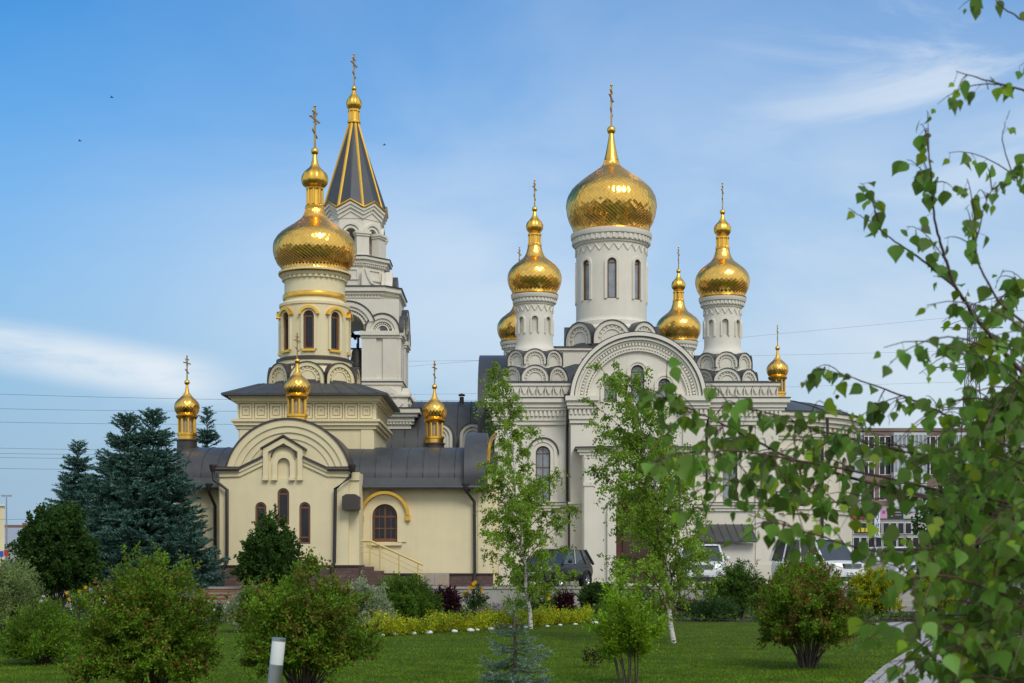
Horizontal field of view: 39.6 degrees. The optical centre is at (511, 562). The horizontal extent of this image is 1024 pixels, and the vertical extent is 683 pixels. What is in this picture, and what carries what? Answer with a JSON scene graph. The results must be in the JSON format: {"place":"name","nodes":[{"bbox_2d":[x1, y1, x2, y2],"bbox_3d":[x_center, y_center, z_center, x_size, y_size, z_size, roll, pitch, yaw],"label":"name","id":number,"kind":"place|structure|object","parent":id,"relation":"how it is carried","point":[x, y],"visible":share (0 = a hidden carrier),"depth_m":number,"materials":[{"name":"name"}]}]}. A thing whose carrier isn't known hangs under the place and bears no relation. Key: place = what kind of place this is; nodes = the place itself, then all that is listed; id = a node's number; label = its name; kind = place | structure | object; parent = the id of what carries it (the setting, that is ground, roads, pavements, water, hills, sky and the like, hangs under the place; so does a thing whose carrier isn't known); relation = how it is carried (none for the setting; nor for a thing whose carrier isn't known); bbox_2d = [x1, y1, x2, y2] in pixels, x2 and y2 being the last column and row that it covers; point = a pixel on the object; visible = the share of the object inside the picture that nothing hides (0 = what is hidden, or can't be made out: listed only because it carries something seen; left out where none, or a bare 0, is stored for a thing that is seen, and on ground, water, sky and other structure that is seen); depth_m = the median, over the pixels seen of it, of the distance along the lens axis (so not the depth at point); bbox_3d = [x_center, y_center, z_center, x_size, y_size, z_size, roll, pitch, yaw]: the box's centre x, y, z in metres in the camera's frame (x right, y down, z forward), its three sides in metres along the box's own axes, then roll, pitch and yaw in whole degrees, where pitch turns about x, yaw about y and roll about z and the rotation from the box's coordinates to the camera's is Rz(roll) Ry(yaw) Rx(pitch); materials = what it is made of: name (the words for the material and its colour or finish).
{"place":"outdoors","nodes":[
{"label":"outdoors","id":0,"kind":"place"},
{"bbox_2d":[0,505,4,569],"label":"cream building","id":1,"kind":"structure","parent":0,"point":[2,507],"depth_m":140.00,"materials":[{"name":"paint"}]},
{"bbox_2d":[4,528,21,562],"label":"grey shed","id":2,"kind":"structure","parent":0,"point":[11,534],"depth_m":162.07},
{"bbox_2d":[14,422,98,423],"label":"overhead wire","id":3,"kind":"object","parent":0,"point":[77,423],"visible":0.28,"depth_m":135.74,"materials":[{"name":"metal"}]},
{"bbox_2d":[34,409,123,410],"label":"overhead wire","id":4,"kind":"object","parent":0,"point":[100,410],"visible":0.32,"depth_m":135.85,"materials":[{"name":"metal"}]},
{"bbox_2d":[8,394,456,400],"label":"overhead wire","id":5,"kind":"object","parent":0,"point":[216,399],"visible":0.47,"depth_m":136.16,"materials":[{"name":"metal"}]},
{"bbox_2d":[323,54,421,428],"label":"bell tower","id":6,"kind":"structure","parent":0,"point":[356,209],"depth_m":71.47,"materials":[{"name":"white paint"}]},
{"bbox_2d":[351,343,361,368],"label":"bell","id":7,"kind":"object","parent":6,"relation":"hanging from","point":[356,357],"visible":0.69,"depth_m":71.02,"materials":[{"name":"brown metal"}]},
{"bbox_2d":[0,622,943,682],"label":"lawn","id":8,"kind":"structure","parent":0,"point":[695,629],"depth_m":26.90,"materials":[{"name":"green plant"}]},
{"bbox_2d":[0,556,49,633],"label":"willow bush","id":9,"kind":"object","parent":8,"relation":"on","point":[17,586],"visible":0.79,"depth_m":34.62,"materials":[{"name":"grey plant"}]},
{"bbox_2d":[0,593,89,664],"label":"grassy bush","id":10,"kind":"object","parent":8,"relation":"on","point":[40,635],"visible":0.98,"depth_m":24.32,"materials":[{"name":"green plant"}]},
{"bbox_2d":[53,540,229,682],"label":"spirea bush","id":11,"kind":"object","parent":8,"relation":"on","point":[139,633],"visible":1,"depth_m":18.54,"materials":[{"name":"green plant"}]},
{"bbox_2d":[190,595,219,621],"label":"green plant","id":12,"kind":"object","parent":8,"relation":"on","point":[208,609],"visible":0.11,"depth_m":41.02,"materials":[{"name":"green plant"}]},
{"bbox_2d":[212,599,229,619],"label":"white roses","id":13,"kind":"object","parent":8,"relation":"on","point":[219,607],"visible":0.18,"depth_m":41.84,"materials":[{"name":"green plant"}]},
{"bbox_2d":[221,583,261,631],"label":"silver bush","id":14,"kind":"object","parent":8,"relation":"on","point":[236,599],"visible":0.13,"depth_m":35.80,"materials":[{"name":"green plant"}]},
{"bbox_2d":[267,637,285,682],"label":"bollard lamp","id":15,"kind":"object","parent":8,"relation":"on","point":[275,671],"visible":1,"depth_m":11.35,"materials":[{"name":"metal"}]},
{"bbox_2d":[222,546,389,682],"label":"spirea bush","id":16,"kind":"object","parent":8,"relation":"on","point":[308,623],"visible":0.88,"depth_m":18.18,"materials":[{"name":"green plant"}]},
{"bbox_2d":[340,570,397,630],"bbox_3d":[-3.579,0.967,34.998,1.603,1.597,1.766,0,0,0],"label":"silver bush","id":17,"kind":"object","parent":8,"relation":"on","point":[378,604],"visible":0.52,"depth_m":34.80,"materials":[{"name":"green plant"}]},
{"bbox_2d":[356,601,594,636],"bbox_3d":[-0.578,1.445,37.879,1.235,0.768,10.826,0,0,34],"label":"hedge","id":18,"kind":"object","parent":8,"relation":"on","point":[480,621],"visible":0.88,"depth_m":36.87,"materials":[{"name":"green plant"}]},
{"bbox_2d":[476,603,559,682],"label":"dwarf blue spruce","id":19,"kind":"object","parent":8,"relation":"on","point":[514,659],"visible":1,"depth_m":19.23,"materials":[{"name":"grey plant"}]},
{"bbox_2d":[471,361,582,628],"bbox_3d":[0.389,-1.800,37.544,2.976,7.112,3.028,0,0,0],"label":"birch tree","id":20,"kind":"object","parent":8,"relation":"on","point":[531,490],"visible":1,"depth_m":37.69,"materials":[{"name":"green plant"}]},
{"bbox_2d":[580,645,605,667],"bbox_3d":[1.386,1.554,23.699,0.471,0.400,0.412,0,0,33],"label":"young lilac","id":21,"kind":"object","parent":8,"relation":"on","point":[591,653],"visible":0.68,"depth_m":23.70,"materials":[{"name":"green plant"}]},
{"bbox_2d":[580,568,674,682],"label":"bright bush","id":22,"kind":"object","parent":8,"relation":"on","point":[631,630],"visible":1,"depth_m":20.43,"materials":[{"name":"green plant"}]},
{"bbox_2d":[577,360,731,642],"bbox_3d":[3.090,-1.326,31.147,3.324,6.172,3.358,0,0,0],"label":"birch tree","id":23,"kind":"object","parent":8,"relation":"on","point":[646,510],"visible":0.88,"depth_m":30.94,"materials":[{"name":"green plant"}]},
{"bbox_2d":[745,546,875,668],"bbox_3d":[4.990,0.725,23.750,2.122,2.067,2.130,0,0,43],"label":"spirea bush","id":24,"kind":"object","parent":8,"relation":"on","point":[796,611],"visible":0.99,"depth_m":23.36,"materials":[{"name":"green plant"}]},
{"bbox_2d":[631,0,1023,682],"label":"birch tree","id":25,"kind":"object","parent":8,"relation":"on","point":[985,492],"visible":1,"depth_m":3.04,"materials":[{"name":"green plant"}]},
{"bbox_2d":[77,618,899,619],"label":"footpath","id":26,"kind":"structure","parent":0,"point":[665,619],"depth_m":43.84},
{"bbox_2d":[64,583,93,616],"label":"yellow lilies","id":27,"kind":"object","parent":26,"relation":"on","point":[78,602],"visible":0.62,"depth_m":43.88,"materials":[{"name":"green plant"}]},
{"bbox_2d":[461,580,490,617],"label":"yellow flowers","id":28,"kind":"object","parent":26,"relation":"on","point":[478,597],"visible":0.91,"depth_m":44.38,"materials":[{"name":"green plant"}]},
{"bbox_2d":[63,611,943,621],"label":"planting bed soil","id":29,"kind":"structure","parent":0,"point":[665,621],"depth_m":43.18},
{"bbox_2d":[4,498,105,613],"bbox_3d":[-14.856,-0.173,46.571,3.050,3.872,3.169,0,0,37],"label":"linden tree","id":30,"kind":"object","parent":29,"relation":"on","point":[58,546],"visible":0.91,"depth_m":45.86,"materials":[{"name":"green plant"}]},
{"bbox_2d":[194,590,241,603],"bbox_3d":[-9.512,1.310,45.899,1.560,0.890,0.644,0,0,-6],"label":"park bench","id":31,"kind":"object","parent":29,"relation":"on","point":[222,591],"visible":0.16,"depth_m":46.14,"materials":[{"name":"orange wood"}]},
{"bbox_2d":[229,503,304,595],"bbox_3d":[-8.569,-0.174,49.963,2.688,3.871,2.686,0,0,0],"label":"round tree","id":32,"kind":"object","parent":29,"relation":"on","point":[271,550],"visible":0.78,"depth_m":49.41,"materials":[{"name":"green plant"}]},
{"bbox_2d":[372,571,444,620],"bbox_3d":[-3.190,1.018,42.141,2.464,1.605,2.529,0,0,0],"label":"weeping bush","id":33,"kind":"object","parent":29,"relation":"on","point":[413,596],"visible":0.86,"depth_m":41.70,"materials":[{"name":"green plant"}]},
{"bbox_2d":[432,583,465,612],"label":"dark red plant","id":34,"kind":"object","parent":29,"relation":"on","point":[450,598],"visible":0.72,"depth_m":45.78,"materials":[{"name":"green plant"}]},
{"bbox_2d":[55,604,942,621],"bbox_3d":[-4.117,1.636,46.991,33.926,0.428,9.991,0,0,0],"label":"ground cover","id":35,"kind":"object","parent":29,"relation":"on","point":[678,613],"visible":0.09,"depth_m":42.81,"materials":[{"name":"green plant"}]},
{"bbox_2d":[475,599,523,614],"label":"lilac flowers","id":36,"kind":"object","parent":29,"relation":"on","point":[496,607],"visible":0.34,"depth_m":42.91,"materials":[{"name":"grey plant"}]},
{"bbox_2d":[496,593,543,608],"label":"green plant","id":37,"kind":"object","parent":29,"relation":"on","point":[521,603],"visible":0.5,"depth_m":47.30,"materials":[{"name":"green plant"}]},
{"bbox_2d":[524,588,555,612],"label":"yellow flowers","id":38,"kind":"object","parent":29,"relation":"on","point":[542,602],"visible":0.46,"depth_m":45.36,"materials":[{"name":"green plant"}]},
{"bbox_2d":[551,586,579,610],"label":"dark red plant","id":39,"kind":"object","parent":29,"relation":"on","point":[567,598],"visible":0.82,"depth_m":46.28,"materials":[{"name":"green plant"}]},
{"bbox_2d":[575,578,613,614],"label":"dark bush","id":40,"kind":"object","parent":29,"relation":"on","point":[589,594],"visible":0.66,"depth_m":47.73,"materials":[{"name":"green plant"}]},
{"bbox_2d":[584,595,623,614],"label":"green plant","id":41,"kind":"object","parent":29,"relation":"on","point":[601,603],"visible":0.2,"depth_m":44.45,"materials":[{"name":"green plant"}]},
{"bbox_2d":[624,582,655,609],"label":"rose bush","id":42,"kind":"object","parent":29,"relation":"on","point":[643,596],"visible":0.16,"depth_m":48.35,"materials":[{"name":"green plant"}]},
{"bbox_2d":[645,597,675,615],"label":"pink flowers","id":43,"kind":"object","parent":29,"relation":"on","point":[654,608],"visible":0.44,"depth_m":45.85,"materials":[{"name":"green plant"}]},
{"bbox_2d":[676,594,696,613],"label":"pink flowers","id":44,"kind":"object","parent":29,"relation":"on","point":[694,599],"visible":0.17,"depth_m":46.34,"materials":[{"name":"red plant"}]},
{"bbox_2d":[681,591,743,620],"bbox_3d":[6.031,1.298,43.028,2.022,1.067,2.075,0,0,0],"label":"juniper","id":45,"kind":"object","parent":29,"relation":"on","point":[718,606],"visible":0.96,"depth_m":42.63,"materials":[{"name":"green plant"}]},
{"bbox_2d":[701,558,771,618],"bbox_3d":[7.080,0.778,44.528,2.376,1.957,2.320,0,0,0],"label":"weeping bush","id":46,"kind":"object","parent":29,"relation":"on","point":[741,584],"visible":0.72,"depth_m":43.94,"materials":[{"name":"green plant"}]},
{"bbox_2d":[766,550,838,588],"bbox_3d":[9.567,0.637,46.912,2.274,2.243,2.489,0,0,-31],"label":"lilac bush","id":47,"kind":"object","parent":29,"relation":"on","point":[806,566],"visible":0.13,"depth_m":46.67,"materials":[{"name":"green plant"}]},
{"bbox_2d":[844,562,905,616],"bbox_3d":[11.874,0.850,46.426,2.088,1.818,1.987,0,0,0],"label":"golden bush","id":48,"kind":"object","parent":29,"relation":"on","point":[870,596],"visible":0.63,"depth_m":46.04,"materials":[{"name":"yellow plant"}]},
{"bbox_2d":[0,0,1023,524],"label":"sky","id":49,"kind":"structure","parent":0,"point":[136,246],"materials":[{"name":"blue"}]},
{"bbox_2d":[465,351,933,360],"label":"overhead wire","id":50,"kind":"object","parent":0,"point":[758,355],"visible":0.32,"depth_m":136.76,"materials":[{"name":"metal"}]},
{"bbox_2d":[418,310,1021,365],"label":"overhead wire","id":51,"kind":"object","parent":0,"point":[751,336],"visible":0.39,"depth_m":136.79,"materials":[{"name":"metal"}]},
{"bbox_2d":[493,571,1022,607],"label":"parking terrace","id":52,"kind":"structure","parent":0,"point":[968,599],"depth_m":60.51,"materials":[{"name":"concrete"}]},
{"bbox_2d":[1,495,11,566],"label":"street lamp","id":53,"kind":"object","parent":52,"relation":"on","point":[6,516],"visible":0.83,"depth_m":119.94,"materials":[{"name":"metal"}]},
{"bbox_2d":[43,439,102,517],"bbox_3d":[-17.058,-1.694,56.073,4.919,6.457,4.677,0,0,0],"label":"blue spruce","id":54,"kind":"object","parent":52,"relation":"on","point":[70,490],"visible":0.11,"depth_m":55.65,"materials":[{"name":"grey plant"}]},
{"bbox_2d":[77,411,202,593],"bbox_3d":[-14.761,-2.060,54.354,6.357,7.449,6.366,0,0,-24],"label":"blue spruce","id":55,"kind":"object","parent":52,"relation":"on","point":[99,486],"visible":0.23,"depth_m":53.23,"materials":[{"name":"grey plant"}]},
{"bbox_2d":[84,407,230,595],"bbox_3d":[-13.584,-2.137,53.483,6.185,7.566,6.405,0,0,-24],"label":"blue spruce","id":56,"kind":"object","parent":52,"relation":"on","point":[185,529],"visible":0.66,"depth_m":52.77,"materials":[{"name":"grey plant"}]},
{"bbox_2d":[196,406,222,447],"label":"spruce","id":57,"kind":"object","parent":52,"relation":"on","point":[209,436],"visible":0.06,"depth_m":75.86,"materials":[{"name":"green plant"}]},
{"bbox_2d":[174,105,497,586],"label":"chapel","id":58,"kind":"structure","parent":52,"relation":"on","point":[323,467],"depth_m":59.00,"materials":[{"name":"beige paint"}]},
{"bbox_2d":[255,502,265,525],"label":"window","id":59,"kind":"structure","parent":58,"relation":"in","point":[261,506],"depth_m":57.06,"materials":[{"name":"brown wood"}]},
{"bbox_2d":[278,488,288,524],"bbox_3d":[-9.167,-2.265,57.090,0.473,1.483,0.080,0,0,0],"label":"window","id":60,"kind":"structure","parent":58,"relation":"in","point":[283,494],"depth_m":57.09,"materials":[{"name":"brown wood"}]},
{"bbox_2d":[299,502,309,543],"bbox_3d":[-8.305,-1.603,57.090,0.449,1.684,0.080,0,0,0],"label":"window","id":61,"kind":"structure","parent":58,"relation":"in","point":[304,509],"depth_m":57.09,"materials":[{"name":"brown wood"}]},
{"bbox_2d":[373,504,396,541],"bbox_3d":[-5.269,-1.660,59.090,1.037,1.577,0.140,0,0,0],"label":"window","id":62,"kind":"structure","parent":58,"relation":"in","point":[384,516],"depth_m":59.12,"materials":[{"name":"brown wood"}]},
{"bbox_2d":[361,540,422,582],"bbox_3d":[-5.244,0.018,57.900,3.278,1.999,0.090,0,0,0],"label":"stair railing","id":63,"kind":"object","parent":58,"relation":"attached to","point":[395,552],"visible":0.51,"depth_m":57.88,"materials":[{"name":"beige metal"}]},
{"bbox_2d":[420,573,448,586],"bbox_3d":[-3.183,0.705,58.587,1.191,0.589,0.385,0,0,0],"label":"basement window","id":64,"kind":"structure","parent":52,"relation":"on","point":[437,579],"depth_m":58.40,"materials":[{"name":"grey glass"}]},
{"bbox_2d":[386,393,498,585],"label":"nave","id":65,"kind":"structure","parent":52,"relation":"on","point":[460,422],"depth_m":69.69,"materials":[{"name":"white paint"}]},
{"bbox_2d":[513,549,593,586],"bbox_3d":[1.636,0.258,55.777,2.110,1.635,4.144,0,0,28],"label":"parked car","id":66,"kind":"object","parent":52,"relation":"on","point":[582,561],"visible":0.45,"depth_m":55.55,"materials":[{"name":"grey paint"}]},
{"bbox_2d":[477,84,859,585],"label":"church","id":67,"kind":"structure","parent":52,"relation":"on","point":[611,205],"depth_m":64.95,"materials":[{"name":"white paint"}]},
{"bbox_2d":[536,446,549,500],"bbox_3d":[1.395,-4.006,64.180,0.660,2.520,0.080,0,0,0],"label":"window","id":68,"kind":"structure","parent":67,"relation":"in","point":[542,453],"depth_m":64.17,"materials":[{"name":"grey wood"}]},
{"bbox_2d":[604,380,616,401],"bbox_3d":[4.385,-7.690,63.440,0.560,1.046,0.080,0,0,0],"label":"window","id":69,"kind":"structure","parent":67,"relation":"in","point":[605,393],"depth_m":63.44,"materials":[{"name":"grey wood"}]},
{"bbox_2d":[631,365,643,401],"bbox_3d":[5.587,-7.990,63.440,0.600,1.647,0.080,0,0,0],"label":"window","id":70,"kind":"structure","parent":67,"relation":"in","point":[637,367],"depth_m":63.44,"materials":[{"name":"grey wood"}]},
{"bbox_2d":[623,530,652,582],"bbox_3d":[5.572,-0.300,62.985,1.320,2.400,0.110,0,0,0],"label":"door","id":71,"kind":"structure","parent":67,"relation":"in","point":[626,548],"depth_m":62.95,"materials":[{"name":"brown wood"}]},
{"bbox_2d":[658,379,668,401],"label":"window","id":72,"kind":"structure","parent":67,"relation":"in","point":[662,380],"depth_m":63.44,"materials":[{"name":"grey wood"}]},
{"bbox_2d":[723,457,736,500],"bbox_3d":[9.805,-4.006,64.180,0.660,2.520,0.080,0,0,0],"label":"window","id":73,"kind":"structure","parent":67,"relation":"in","point":[725,493],"depth_m":64.17,"materials":[{"name":"grey wood"}]},
{"bbox_2d":[673,544,729,586],"bbox_3d":[7.467,0.168,56.174,2.210,1.815,4.494,0,0,6],"label":"parked car","id":74,"kind":"object","parent":52,"relation":"on","point":[708,573],"visible":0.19,"depth_m":54.15,"materials":[{"name":"white paint"}]},
{"bbox_2d":[769,538,866,586],"bbox_3d":[12.276,0.048,56.976,2.170,2.055,4.444,0,0,-24],"label":"parked car","id":75,"kind":"object","parent":52,"relation":"on","point":[839,558],"visible":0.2,"depth_m":55.95,"materials":[{"name":"white paint"}]},
{"bbox_2d":[852,507,923,562],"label":"shop","id":76,"kind":"structure","parent":52,"relation":"on","point":[905,526],"depth_m":162.90,"materials":[{"name":"white paint"}]},
{"bbox_2d":[853,537,859,549],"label":"window","id":77,"kind":"structure","parent":76,"relation":"in","point":[856,540],"depth_m":162.87,"materials":[{"name":"grey glass"}]},
{"bbox_2d":[857,527,867,531],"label":"shop sign","id":78,"kind":"object","parent":76,"relation":"attached to","point":[862,529],"visible":0.53,"depth_m":162.68,"materials":[{"name":"yellow plastic"}]},
{"bbox_2d":[860,522,866,533],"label":"window","id":79,"kind":"structure","parent":76,"relation":"in","point":[863,523],"depth_m":162.87,"materials":[{"name":"grey glass"}]},
{"bbox_2d":[868,537,874,546],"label":"window","id":80,"kind":"structure","parent":76,"relation":"in","point":[870,542],"depth_m":162.87,"materials":[{"name":"grey glass"}]},
{"bbox_2d":[874,512,879,536],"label":"vertical sign","id":81,"kind":"object","parent":76,"relation":"attached to","point":[877,521],"visible":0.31,"depth_m":162.40,"materials":[{"name":"white paint"}]},
{"bbox_2d":[875,537,881,546],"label":"window","id":82,"kind":"structure","parent":76,"relation":"in","point":[878,542],"depth_m":162.87,"materials":[{"name":"grey glass"}]},
{"bbox_2d":[880,509,886,517],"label":"shop sign","id":83,"kind":"object","parent":76,"relation":"attached to","point":[883,513],"visible":0.86,"depth_m":162.80,"materials":[{"name":"pink plastic"}]},
{"bbox_2d":[883,522,888,533],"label":"window","id":84,"kind":"structure","parent":76,"relation":"in","point":[885,524],"depth_m":162.87,"materials":[{"name":"grey glass"}]},
{"bbox_2d":[887,509,902,517],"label":"shop sign","id":85,"kind":"object","parent":76,"relation":"attached to","point":[897,514],"visible":0.5,"depth_m":162.80,"materials":[{"name":"grey"}]},
{"bbox_2d":[897,522,903,533],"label":"window","id":86,"kind":"structure","parent":76,"relation":"in","point":[900,525],"depth_m":162.87,"materials":[{"name":"grey glass"}]},
{"bbox_2d":[897,537,903,546],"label":"window","id":87,"kind":"structure","parent":76,"relation":"in","point":[899,544],"depth_m":162.87,"materials":[{"name":"grey glass"}]},
{"bbox_2d":[905,522,911,533],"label":"window","id":88,"kind":"structure","parent":76,"relation":"in","point":[908,525],"depth_m":162.87,"materials":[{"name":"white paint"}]},
{"bbox_2d":[903,509,922,518],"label":"shop sign","id":89,"kind":"object","parent":76,"relation":"attached to","point":[908,516],"visible":0.52,"depth_m":162.80,"materials":[{"name":"plastic"}]},
{"bbox_2d":[912,537,918,546],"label":"window","id":90,"kind":"structure","parent":76,"relation":"in","point":[915,539],"depth_m":162.87,"materials":[{"name":"grey glass"}]},
{"bbox_2d":[860,547,920,581],"bbox_3d":[15.597,0.207,57.574,2.210,1.735,4.544,0,0,-4],"label":"parked car","id":91,"kind":"object","parent":52,"relation":"on","point":[878,561],"visible":0.11,"depth_m":56.64,"materials":[{"name":"white paint"}]},
{"bbox_2d":[909,476,980,575],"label":"bushy tree","id":92,"kind":"object","parent":52,"relation":"on","point":[917,521],"visible":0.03,"depth_m":94.86,"materials":[{"name":"green plant"}]},
{"bbox_2d":[864,622,999,682],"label":"garden path","id":93,"kind":"structure","parent":0,"point":[909,666],"depth_m":23.65,"materials":[{"name":"grey concrete"}]},
{"bbox_2d":[852,428,1023,570],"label":"apartment block","id":94,"kind":"structure","parent":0,"point":[895,435],"depth_m":169.92,"materials":[{"name":"grey concrete"}]},
{"bbox_2d":[865,436,874,448],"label":"window","id":95,"kind":"structure","parent":94,"relation":"in","point":[866,437],"depth_m":169.90,"materials":[{"name":"white paint"}]},
{"bbox_2d":[865,461,874,473],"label":"window","id":96,"kind":"structure","parent":94,"relation":"in","point":[868,469],"depth_m":169.90,"materials":[{"name":"white paint"}]},
{"bbox_2d":[879,436,890,446],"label":"window","id":97,"kind":"structure","parent":94,"relation":"in","point":[882,438],"depth_m":169.90,"materials":[{"name":"white paint"}]},
{"bbox_2d":[879,461,890,474],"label":"window","id":98,"kind":"structure","parent":94,"relation":"in","point":[887,470],"depth_m":169.90,"materials":[{"name":"white paint"}]},
{"bbox_2d":[927,464,931,474],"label":"window","id":99,"kind":"structure","parent":94,"relation":"in","point":[928,465],"depth_m":169.90,"materials":[{"name":"white paint"}]},
{"bbox_2d":[927,436,935,447],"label":"window","id":100,"kind":"structure","parent":94,"relation":"in","point":[929,440],"depth_m":169.90,"materials":[{"name":"white paint"}]},
{"bbox_2d":[937,304,1002,426],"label":"lattice pylon","id":101,"kind":"object","parent":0,"point":[974,327],"visible":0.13,"depth_m":249.95,"materials":[{"name":"metal"}]},
{"label":"ground","id":102,"kind":"structure","parent":0,"visible":0},
{"bbox_2d":[4,523,30,527],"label":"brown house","id":103,"kind":"structure","parent":102,"relation":"on","point":[16,526],"depth_m":229.50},
{"bbox_2d":[41,587,1022,610],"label":"terrace retaining wall","id":104,"kind":"structure","parent":102,"relation":"on","point":[495,595],"depth_m":52.00,"materials":[{"name":"concrete"}]},
{"label":"lawn","id":105,"kind":"structure","parent":0,"visible":0},
{"bbox_2d":[867,591,947,615],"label":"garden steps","id":106,"kind":"structure","parent":105,"relation":"on","point":[907,598],"depth_m":48.80,"materials":[{"name":"stone"}]},
{"bbox_2d":[912,576,965,611],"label":"golden bush","id":107,"kind":"object","parent":105,"relation":"on","point":[944,603],"visible":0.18,"depth_m":45.68,"materials":[{"name":"yellow plant"}]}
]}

